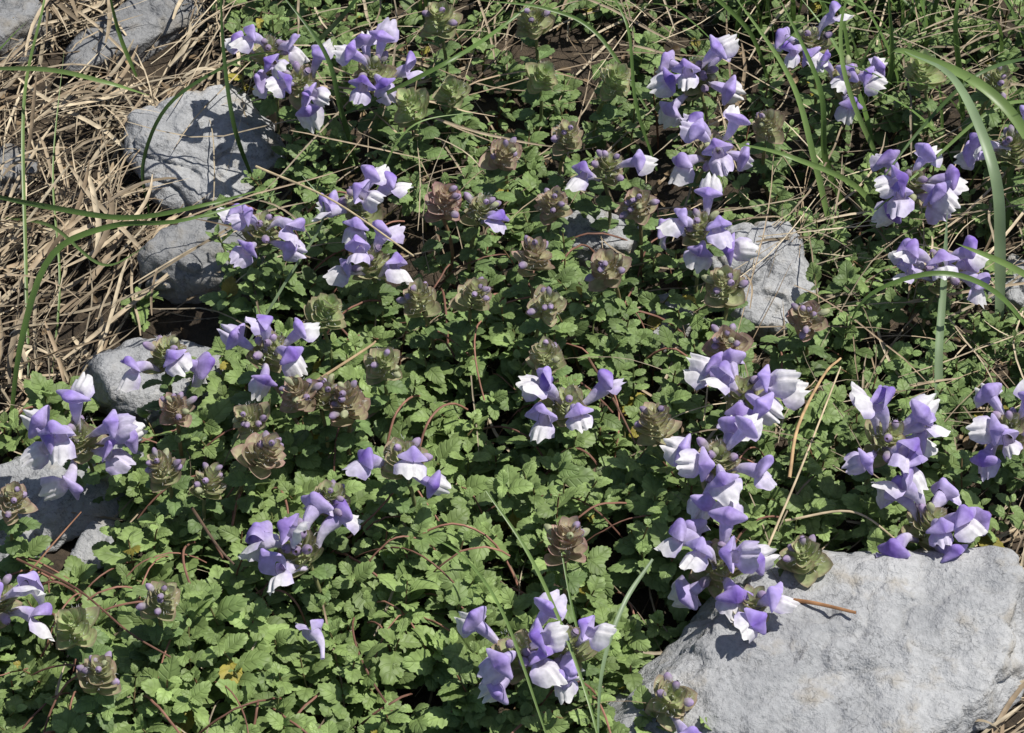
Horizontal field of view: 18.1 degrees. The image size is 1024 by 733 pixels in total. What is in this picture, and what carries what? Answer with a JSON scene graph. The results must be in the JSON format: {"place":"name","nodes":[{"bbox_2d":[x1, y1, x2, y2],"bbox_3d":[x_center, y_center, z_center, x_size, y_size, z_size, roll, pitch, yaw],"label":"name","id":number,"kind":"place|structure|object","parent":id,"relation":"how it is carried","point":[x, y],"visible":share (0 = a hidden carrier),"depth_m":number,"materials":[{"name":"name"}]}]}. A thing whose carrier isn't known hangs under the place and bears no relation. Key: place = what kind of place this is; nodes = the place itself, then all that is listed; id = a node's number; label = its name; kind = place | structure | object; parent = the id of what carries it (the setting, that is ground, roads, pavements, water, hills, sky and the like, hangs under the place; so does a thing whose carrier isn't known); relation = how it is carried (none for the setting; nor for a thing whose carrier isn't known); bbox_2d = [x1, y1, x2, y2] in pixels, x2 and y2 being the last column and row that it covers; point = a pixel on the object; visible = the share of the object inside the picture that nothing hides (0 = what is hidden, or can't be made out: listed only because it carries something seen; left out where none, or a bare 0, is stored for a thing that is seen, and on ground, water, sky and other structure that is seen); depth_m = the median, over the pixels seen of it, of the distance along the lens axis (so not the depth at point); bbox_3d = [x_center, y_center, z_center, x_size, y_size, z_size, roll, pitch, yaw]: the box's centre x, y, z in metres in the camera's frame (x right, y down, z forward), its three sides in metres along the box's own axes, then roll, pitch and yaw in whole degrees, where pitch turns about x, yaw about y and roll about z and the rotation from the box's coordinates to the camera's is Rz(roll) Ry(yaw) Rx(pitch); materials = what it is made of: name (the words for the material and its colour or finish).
{"place":"outdoors","nodes":[
{"label":"outdoors","id":0,"kind":"place"},
{"bbox_2d":[0,0,1023,732],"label":"ground","id":1,"kind":"structure","parent":0,"point":[206,332],"depth_m":1.45,"materials":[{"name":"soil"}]},
{"bbox_2d":[0,143,36,196],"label":"limestone rock","id":2,"kind":"object","parent":1,"relation":"on","point":[10,151],"visible":0.67,"depth_m":1.46,"materials":[{"name":"grey stone"}]},
{"bbox_2d":[0,481,41,583],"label":"skullcap flower bud","id":3,"kind":"object","parent":1,"relation":"on","point":[14,500],"visible":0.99,"depth_m":1.27,"materials":[{"name":"green plant"}]},
{"bbox_2d":[0,530,45,584],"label":"limestone rock","id":4,"kind":"object","parent":1,"relation":"on","point":[29,535],"visible":0.2,"depth_m":1.31,"materials":[{"name":"grey stone"}]},
{"bbox_2d":[0,571,53,672],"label":"skullcap flower","id":5,"kind":"object","parent":1,"relation":"on","point":[10,605],"visible":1,"depth_m":1.24,"materials":[{"name":"purple plant"}]},
{"bbox_2d":[0,0,56,65],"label":"limestone rock","id":6,"kind":"object","parent":1,"relation":"on","point":[22,12],"visible":0.62,"depth_m":1.51,"materials":[{"name":"grey stone"}]},
{"bbox_2d":[0,444,144,553],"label":"limestone rock","id":7,"kind":"object","parent":1,"relation":"on","point":[55,518],"visible":0.49,"depth_m":1.32,"materials":[{"name":"grey stone"}]},
{"bbox_2d":[20,372,147,503],"bbox_3d":[-0.173,0.043,1.304,0.052,0.080,0.040,0,46,0],"label":"skullcap flower","id":8,"kind":"object","parent":1,"relation":"on","point":[77,442],"visible":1,"depth_m":1.29,"materials":[{"name":"purple plant"}]},
{"bbox_2d":[53,604,121,694],"bbox_3d":[-0.162,0.111,1.217,0.020,0.069,0.026,22,50,20],"label":"skullcap flower bud","id":9,"kind":"object","parent":1,"relation":"on","point":[81,638],"visible":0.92,"depth_m":1.20,"materials":[{"name":"green plant"}]},
{"bbox_2d":[70,515,119,576],"bbox_3d":[-0.169,0.076,1.317,0.022,0.017,0.036,12,47,11],"label":"limestone rock","id":10,"kind":"object","parent":1,"relation":"on","point":[90,535],"visible":0.36,"depth_m":1.31,"materials":[{"name":"grey stone"}]},
{"bbox_2d":[72,651,122,732],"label":"skullcap flower bud","id":11,"kind":"object","parent":1,"relation":"on","point":[96,675],"visible":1,"depth_m":1.19,"materials":[{"name":"green plant"}]},
{"bbox_2d":[60,0,206,72],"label":"limestone rock","id":12,"kind":"object","parent":1,"relation":"on","point":[147,26],"visible":0.85,"depth_m":1.53,"materials":[{"name":"grey stone"}]},
{"bbox_2d":[81,337,222,433],"bbox_3d":[-0.151,0.013,1.386,0.072,0.045,0.050,0,46,0],"label":"limestone rock","id":13,"kind":"object","parent":1,"relation":"on","point":[106,370],"visible":0.36,"depth_m":1.37,"materials":[{"name":"grey stone"}]},
{"bbox_2d":[129,580,183,662],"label":"skullcap flower bud","id":14,"kind":"object","parent":1,"relation":"on","point":[164,596],"visible":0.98,"depth_m":1.20,"materials":[{"name":"green plant"}]},
{"bbox_2d":[117,333,214,434],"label":"skullcap flower","id":15,"kind":"object","parent":1,"relation":"on","point":[173,360],"visible":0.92,"depth_m":1.33,"materials":[{"name":"purple plant"}]},
{"bbox_2d":[145,447,198,538],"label":"skullcap flower bud","id":16,"kind":"object","parent":1,"relation":"on","point":[161,465],"visible":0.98,"depth_m":1.27,"materials":[{"name":"green plant"}]},
{"bbox_2d":[156,391,208,470],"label":"skullcap flower bud","id":17,"kind":"object","parent":1,"relation":"on","point":[179,403],"visible":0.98,"depth_m":1.30,"materials":[{"name":"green plant"}]},
{"bbox_2d":[137,215,264,304],"bbox_3d":[-0.133,-0.041,1.418,0.061,0.041,0.040,0,46,0],"label":"limestone rock","id":18,"kind":"object","parent":1,"relation":"on","point":[193,273],"visible":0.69,"depth_m":1.40,"materials":[{"name":"grey stone"}]},
{"bbox_2d":[178,462,226,579],"bbox_3d":[-0.125,0.064,1.281,0.025,0.060,0.022,0,46,0],"label":"skullcap flower bud","id":19,"kind":"object","parent":1,"relation":"on","point":[209,485],"visible":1,"depth_m":1.27,"materials":[{"name":"green plant"}]},
{"bbox_2d":[123,84,284,216],"bbox_3d":[-0.139,-0.091,1.472,0.068,0.058,0.075,29,52,25],"label":"limestone rock","id":20,"kind":"object","parent":1,"relation":"on","point":[190,159],"visible":0.7,"depth_m":1.45,"materials":[{"name":"grey stone"}]},
{"bbox_2d":[220,430,285,543],"bbox_3d":[-0.103,0.051,1.285,0.028,0.073,0.022,0,46,0],"label":"skullcap flower bud","id":21,"kind":"object","parent":1,"relation":"on","point":[260,456],"visible":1,"depth_m":1.27,"materials":[{"name":"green plant"}]},
{"bbox_2d":[232,401,290,479],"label":"skullcap flower bud","id":22,"kind":"object","parent":1,"relation":"on","point":[248,420],"visible":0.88,"depth_m":1.28,"materials":[{"name":"green plant"}]},
{"bbox_2d":[216,203,307,296],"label":"skullcap flower","id":23,"kind":"object","parent":1,"relation":"on","point":[260,233],"visible":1,"depth_m":1.36,"materials":[{"name":"purple plant"}]},
{"bbox_2d":[224,24,309,134],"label":"skullcap flower","id":24,"kind":"object","parent":1,"relation":"on","point":[272,63],"visible":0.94,"depth_m":1.43,"materials":[{"name":"purple plant"}]},
{"bbox_2d":[217,314,319,404],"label":"skullcap flower","id":25,"kind":"object","parent":1,"relation":"on","point":[273,354],"visible":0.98,"depth_m":1.30,"materials":[{"name":"purple plant"}]},
{"bbox_2d":[252,39,334,139],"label":"skullcap flower","id":26,"kind":"object","parent":1,"relation":"on","point":[307,114],"visible":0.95,"depth_m":1.42,"materials":[{"name":"purple plant"}]},
{"bbox_2d":[238,491,363,624],"bbox_3d":[-0.080,0.076,1.250,0.052,0.073,0.040,-20,49,-19],"label":"skullcap flower","id":27,"kind":"object","parent":1,"relation":"on","point":[297,542],"visible":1,"depth_m":1.24,"materials":[{"name":"purple plant"}]},
{"bbox_2d":[279,374,334,453],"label":"skullcap flower bud","id":28,"kind":"object","parent":1,"relation":"on","point":[298,394],"visible":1,"depth_m":1.28,"materials":[{"name":"brown plant"}]},
{"bbox_2d":[302,374,337,471],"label":"skullcap flower bud","id":29,"kind":"object","parent":1,"relation":"on","point":[324,397],"visible":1,"depth_m":1.29,"materials":[{"name":"green plant"}]},
{"bbox_2d":[300,292,345,373],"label":"skullcap flower bud","id":30,"kind":"object","parent":1,"relation":"on","point":[324,308],"visible":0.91,"depth_m":1.32,"materials":[{"name":"green plant"}]},
{"bbox_2d":[309,479,350,570],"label":"skullcap flower bud","id":31,"kind":"object","parent":1,"relation":"on","point":[327,490],"visible":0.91,"depth_m":1.25,"materials":[{"name":"green plant"}]},
{"bbox_2d":[329,380,373,473],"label":"skullcap flower bud","id":32,"kind":"object","parent":1,"relation":"on","point":[349,396],"visible":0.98,"depth_m":1.29,"materials":[{"name":"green plant"}]},
{"bbox_2d":[312,164,412,258],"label":"skullcap flower","id":33,"kind":"object","parent":1,"relation":"on","point":[360,199],"visible":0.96,"depth_m":1.36,"materials":[{"name":"purple plant"}]},
{"bbox_2d":[323,220,413,331],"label":"skullcap flower","id":34,"kind":"object","parent":1,"relation":"on","point":[373,262],"visible":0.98,"depth_m":1.35,"materials":[{"name":"purple plant"}]},
{"bbox_2d":[331,17,424,146],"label":"skullcap flower","id":35,"kind":"object","parent":1,"relation":"on","point":[375,76],"visible":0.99,"depth_m":1.42,"materials":[{"name":"purple plant"}]},
{"bbox_2d":[363,346,408,435],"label":"skullcap flower bud","id":36,"kind":"object","parent":1,"relation":"on","point":[382,367],"visible":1,"depth_m":1.29,"materials":[{"name":"green plant"}]},
{"bbox_2d":[342,435,450,526],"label":"skullcap flower","id":37,"kind":"object","parent":1,"relation":"on","point":[402,466],"visible":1,"depth_m":1.25,"materials":[{"name":"purple plant"}]},
{"bbox_2d":[394,87,447,186],"bbox_3d":[-0.041,-0.100,1.427,0.024,0.064,0.017,-12,47,-12],"label":"skullcap flower bud","id":38,"kind":"object","parent":1,"relation":"on","point":[410,101],"visible":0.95,"depth_m":1.41,"materials":[{"name":"green plant"}]},
{"bbox_2d":[396,277,450,367],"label":"skullcap flower bud","id":39,"kind":"object","parent":1,"relation":"on","point":[418,293],"visible":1,"depth_m":1.33,"materials":[{"name":"green plant"}]},
{"bbox_2d":[412,182,461,290],"bbox_3d":[-0.032,-0.053,1.376,0.022,0.070,0.020,0,46,0],"label":"skullcap flower bud","id":40,"kind":"object","parent":1,"relation":"on","point":[447,198],"visible":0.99,"depth_m":1.36,"materials":[{"name":"brown plant"}]},
{"bbox_2d":[419,1,462,89],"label":"skullcap flower bud","id":41,"kind":"object","parent":1,"relation":"on","point":[443,19],"visible":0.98,"depth_m":1.45,"materials":[{"name":"green plant"}]},
{"bbox_2d":[0,165,894,732],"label":"dry twig","id":42,"kind":"object","parent":1,"relation":"on","point":[222,553],"visible":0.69,"depth_m":1.27,"materials":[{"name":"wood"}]},
{"bbox_2d":[432,74,480,158],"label":"skullcap flower bud","id":43,"kind":"object","parent":1,"relation":"on","point":[453,92],"visible":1,"depth_m":1.43,"materials":[{"name":"green plant"}]},
{"bbox_2d":[444,276,491,357],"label":"skullcap flower bud","id":44,"kind":"object","parent":1,"relation":"on","point":[476,292],"visible":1,"depth_m":1.32,"materials":[{"name":"green plant"}]},
{"bbox_2d":[457,190,509,279],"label":"skullcap flower","id":45,"kind":"object","parent":1,"relation":"on","point":[482,210],"visible":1,"depth_m":1.36,"materials":[{"name":"green plant"}]},
{"bbox_2d":[471,137,521,210],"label":"skullcap flower bud","id":46,"kind":"object","parent":1,"relation":"on","point":[498,163],"visible":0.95,"depth_m":1.38,"materials":[{"name":"green plant"}]},
{"bbox_2d":[0,0,1023,732],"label":"skullcap foliage","id":47,"kind":"object","parent":1,"relation":"on","point":[516,482],"visible":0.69,"depth_m":1.31,"materials":[{"name":"green plant"}]},
{"bbox_2d":[295,619,324,659],"bbox_3d":[-0.077,0.104,1.226,0.012,0.011,0.019,0,46,0],"label":"fallen skullcap petal","id":48,"kind":"object","parent":47,"relation":"on","point":[314,633],"visible":1,"depth_m":1.23,"materials":[{"name":"purple plant"}]},
{"bbox_2d":[0,0,1023,732],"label":"green grass","id":49,"kind":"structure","parent":1,"relation":"on","point":[962,80],"depth_m":1.39,"materials":[{"name":"green plant"}]},
{"bbox_2d":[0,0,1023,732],"bbox_3d":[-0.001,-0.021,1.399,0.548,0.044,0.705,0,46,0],"label":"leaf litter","id":50,"kind":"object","parent":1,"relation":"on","point":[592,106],"visible":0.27,"depth_m":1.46,"materials":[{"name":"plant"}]},
{"bbox_2d":[454,589,584,710],"bbox_3d":[0.003,0.117,1.214,0.050,0.070,0.044,0,46,0],"label":"skullcap flower","id":51,"kind":"object","parent":1,"relation":"on","point":[500,668],"visible":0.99,"depth_m":1.19,"materials":[{"name":"purple plant"}]},
{"bbox_2d":[508,235,554,338],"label":"skullcap flower bud","id":52,"kind":"object","parent":1,"relation":"on","point":[535,255],"visible":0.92,"depth_m":1.33,"materials":[{"name":"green plant"}]},
{"bbox_2d":[512,60,557,152],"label":"skullcap flower bud","id":53,"kind":"object","parent":1,"relation":"on","point":[542,82],"visible":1,"depth_m":1.43,"materials":[{"name":"green plant"}]},
{"bbox_2d":[515,1,558,101],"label":"skullcap flower bud","id":54,"kind":"object","parent":1,"relation":"on","point":[529,18],"visible":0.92,"depth_m":1.45,"materials":[{"name":"green plant"}]},
{"bbox_2d":[514,284,566,349],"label":"skullcap flower bud","id":55,"kind":"object","parent":1,"relation":"on","point":[545,305],"visible":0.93,"depth_m":1.31,"materials":[{"name":"green plant"}]},
{"bbox_2d":[525,336,572,422],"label":"skullcap flower bud","id":56,"kind":"object","parent":1,"relation":"on","point":[544,351],"visible":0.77,"depth_m":1.29,"materials":[{"name":"green plant"}]},
{"bbox_2d":[531,185,573,263],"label":"skullcap flower bud","id":57,"kind":"object","parent":1,"relation":"on","point":[552,207],"visible":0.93,"depth_m":1.36,"materials":[{"name":"green plant"}]},
{"bbox_2d":[546,119,582,201],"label":"skullcap flower bud","id":58,"kind":"object","parent":1,"relation":"on","point":[566,135],"visible":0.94,"depth_m":1.40,"materials":[{"name":"green plant"}]},
{"bbox_2d":[544,516,589,624],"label":"skullcap flower bud","id":59,"kind":"object","parent":1,"relation":"on","point":[571,534],"visible":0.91,"depth_m":1.23,"materials":[{"name":"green plant"}]},
{"bbox_2d":[516,366,625,458],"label":"skullcap flower","id":60,"kind":"object","parent":1,"relation":"on","point":[552,405],"visible":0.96,"depth_m":1.28,"materials":[{"name":"purple plant"}]},
{"bbox_2d":[548,615,616,707],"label":"skullcap flower","id":61,"kind":"object","parent":1,"relation":"on","point":[587,642],"visible":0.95,"depth_m":1.20,"materials":[{"name":"purple plant"}]},
{"bbox_2d":[559,208,644,269],"bbox_3d":[0.040,-0.051,1.424,0.038,0.039,0.033,0,46,0],"label":"limestone rock","id":62,"kind":"object","parent":1,"relation":"on","point":[578,224],"visible":0.41,"depth_m":1.41,"materials":[{"name":"grey stone"}]},
{"bbox_2d":[584,62,630,154],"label":"skullcap flower bud","id":63,"kind":"object","parent":1,"relation":"on","point":[615,77],"visible":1,"depth_m":1.43,"materials":[{"name":"green plant"}]},
{"bbox_2d":[584,248,631,337],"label":"skullcap flower bud","id":64,"kind":"object","parent":1,"relation":"on","point":[609,267],"visible":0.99,"depth_m":1.33,"materials":[{"name":"green plant"}]},
{"bbox_2d":[565,149,657,236],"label":"skullcap flower","id":65,"kind":"object","parent":1,"relation":"on","point":[609,164],"visible":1,"depth_m":1.38,"materials":[{"name":"purple plant"}]},
{"bbox_2d":[615,186,663,289],"bbox_3d":[0.054,-0.052,1.379,0.019,0.073,0.023,12,47,11],"label":"skullcap flower bud","id":66,"kind":"object","parent":1,"relation":"on","point":[639,206],"visible":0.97,"depth_m":1.36,"materials":[{"name":"green plant"}]},
{"bbox_2d":[628,402,681,490],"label":"skullcap flower bud","id":67,"kind":"object","parent":1,"relation":"on","point":[652,421],"visible":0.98,"depth_m":1.27,"materials":[{"name":"green plant"}]},
{"bbox_2d":[645,672,700,732],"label":"skullcap flower","id":68,"kind":"object","parent":1,"relation":"on","point":[670,703],"visible":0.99,"depth_m":1.20,"materials":[{"name":"green plant"}]},
{"bbox_2d":[647,293,706,351],"bbox_3d":[0.071,-0.016,1.379,0.027,0.024,0.028,0,46,0],"label":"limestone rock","id":69,"kind":"object","parent":1,"relation":"on","point":[687,327],"visible":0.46,"depth_m":1.37,"materials":[{"name":"grey stone"}]},
{"bbox_2d":[646,34,746,128],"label":"skullcap flower","id":70,"kind":"object","parent":1,"relation":"on","point":[696,78],"visible":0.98,"depth_m":1.42,"materials":[{"name":"purple plant"}]},
{"bbox_2d":[656,172,758,298],"bbox_3d":[0.079,-0.043,1.366,0.036,0.070,0.042,-21,50,-19],"label":"skullcap flower","id":71,"kind":"object","parent":1,"relation":"on","point":[705,239],"visible":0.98,"depth_m":1.35,"materials":[{"name":"purple plant"}]},
{"bbox_2d":[668,105,753,210],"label":"skullcap flower","id":72,"kind":"object","parent":1,"relation":"on","point":[716,153],"visible":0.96,"depth_m":1.39,"materials":[{"name":"purple plant"}]},
{"bbox_2d":[654,501,779,622],"bbox_3d":[0.078,0.083,1.248,0.042,0.070,0.041,24,51,22],"label":"skullcap flower","id":73,"kind":"object","parent":1,"relation":"on","point":[715,565],"visible":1,"depth_m":1.23,"materials":[{"name":"purple plant"}]},
{"bbox_2d":[659,413,776,533],"bbox_3d":[0.082,0.051,1.263,0.042,0.073,0.044,-18,49,-17],"label":"skullcap flower","id":74,"kind":"object","parent":1,"relation":"on","point":[714,465],"visible":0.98,"depth_m":1.25,"materials":[{"name":"purple plant"}]},
{"bbox_2d":[702,323,753,399],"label":"skullcap flower bud","id":75,"kind":"object","parent":1,"relation":"on","point":[724,338],"visible":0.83,"depth_m":1.30,"materials":[{"name":"brown plant"}]},
{"bbox_2d":[701,265,756,349],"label":"skullcap flower bud","id":76,"kind":"object","parent":1,"relation":"on","point":[725,285],"visible":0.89,"depth_m":1.33,"materials":[{"name":"green plant"}]},
{"bbox_2d":[683,348,809,455],"bbox_3d":[0.093,0.020,1.301,0.043,0.068,0.047,-28,52,-24],"label":"skullcap flower","id":77,"kind":"object","parent":1,"relation":"on","point":[760,391],"visible":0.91,"depth_m":1.28,"materials":[{"name":"purple plant"}]},
{"bbox_2d":[709,221,818,345],"bbox_3d":[0.105,-0.032,1.391,0.056,0.055,0.062,0,46,0],"label":"limestone rock","id":78,"kind":"object","parent":1,"relation":"on","point":[765,288],"visible":0.47,"depth_m":1.37,"materials":[{"name":"grey stone"}]},
{"bbox_2d":[732,581,799,642],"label":"skullcap flower","id":79,"kind":"object","parent":1,"relation":"on","point":[749,623],"visible":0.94,"depth_m":1.22,"materials":[{"name":"purple plant"}]},
{"bbox_2d":[746,109,791,201],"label":"skullcap flower bud","id":80,"kind":"object","parent":1,"relation":"on","point":[768,124],"visible":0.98,"depth_m":1.40,"materials":[{"name":"green plant"}]},
{"bbox_2d":[776,534,833,587],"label":"skullcap flower bud","id":81,"kind":"object","parent":1,"relation":"on","point":[806,561],"visible":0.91,"depth_m":1.24,"materials":[{"name":"green plant"}]},
{"bbox_2d":[786,300,830,377],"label":"skullcap flower bud","id":82,"kind":"object","parent":1,"relation":"on","point":[807,321],"visible":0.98,"depth_m":1.32,"materials":[{"name":"brown plant"}]},
{"bbox_2d":[773,1,853,124],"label":"skullcap flower","id":83,"kind":"object","parent":1,"relation":"on","point":[815,39],"visible":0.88,"depth_m":1.43,"materials":[{"name":"purple plant"}]},
{"bbox_2d":[605,546,1023,732],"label":"limestone rock","id":84,"kind":"object","parent":1,"relation":"on","point":[922,640],"visible":0.92,"depth_m":1.22,"materials":[{"name":"grey stone"}]},
{"bbox_2d":[803,49,887,134],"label":"skullcap flower","id":85,"kind":"object","parent":1,"relation":"on","point":[841,105],"visible":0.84,"depth_m":1.42,"materials":[{"name":"purple plant"}]},
{"bbox_2d":[841,382,950,497],"bbox_3d":[0.152,0.042,1.279,0.044,0.082,0.038,0,46,0],"label":"skullcap flower","id":86,"kind":"object","parent":1,"relation":"on","point":[892,444],"visible":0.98,"depth_m":1.27,"materials":[{"name":"purple plant"}]},
{"bbox_2d":[869,143,968,240],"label":"skullcap flower","id":87,"kind":"object","parent":1,"relation":"on","point":[939,198],"visible":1,"depth_m":1.37,"materials":[{"name":"purple plant"}]},
{"bbox_2d":[900,48,945,160],"bbox_3d":[0.182,-0.115,1.433,0.019,0.066,0.019,0,46,0],"label":"skullcap flower bud","id":88,"kind":"object","parent":1,"relation":"on","point":[917,70],"visible":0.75,"depth_m":1.42,"materials":[{"name":"green plant"}]},
{"bbox_2d":[871,467,990,562],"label":"skullcap flower","id":89,"kind":"object","parent":1,"relation":"on","point":[934,524],"visible":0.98,"depth_m":1.26,"materials":[{"name":"purple plant"}]},
{"bbox_2d":[888,235,989,350],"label":"skullcap flower","id":90,"kind":"object","parent":1,"relation":"on","point":[907,254],"visible":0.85,"depth_m":1.34,"materials":[{"name":"purple plant"}]},
{"bbox_2d":[951,64,1012,176],"bbox_3d":[0.209,-0.108,1.424,0.022,0.070,0.018,24,51,21],"label":"skullcap flower bud","id":91,"kind":"object","parent":1,"relation":"on","point":[998,79],"visible":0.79,"depth_m":1.41,"materials":[{"name":"green plant"}]},
{"bbox_2d":[954,105,1023,235],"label":"skullcap flower","id":92,"kind":"object","parent":1,"relation":"on","point":[1009,146],"visible":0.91,"depth_m":1.39,"materials":[{"name":"purple plant"}]},
{"bbox_2d":[966,379,1023,493],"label":"skullcap flower","id":93,"kind":"object","parent":1,"relation":"on","point":[999,433],"visible":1,"depth_m":1.28,"materials":[{"name":"purple plant"}]},
{"bbox_2d":[984,254,1023,318],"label":"limestone rock","id":94,"kind":"object","parent":1,"relation":"on","point":[1014,295],"visible":0.42,"depth_m":1.40,"materials":[{"name":"grey stone"}]}
]}

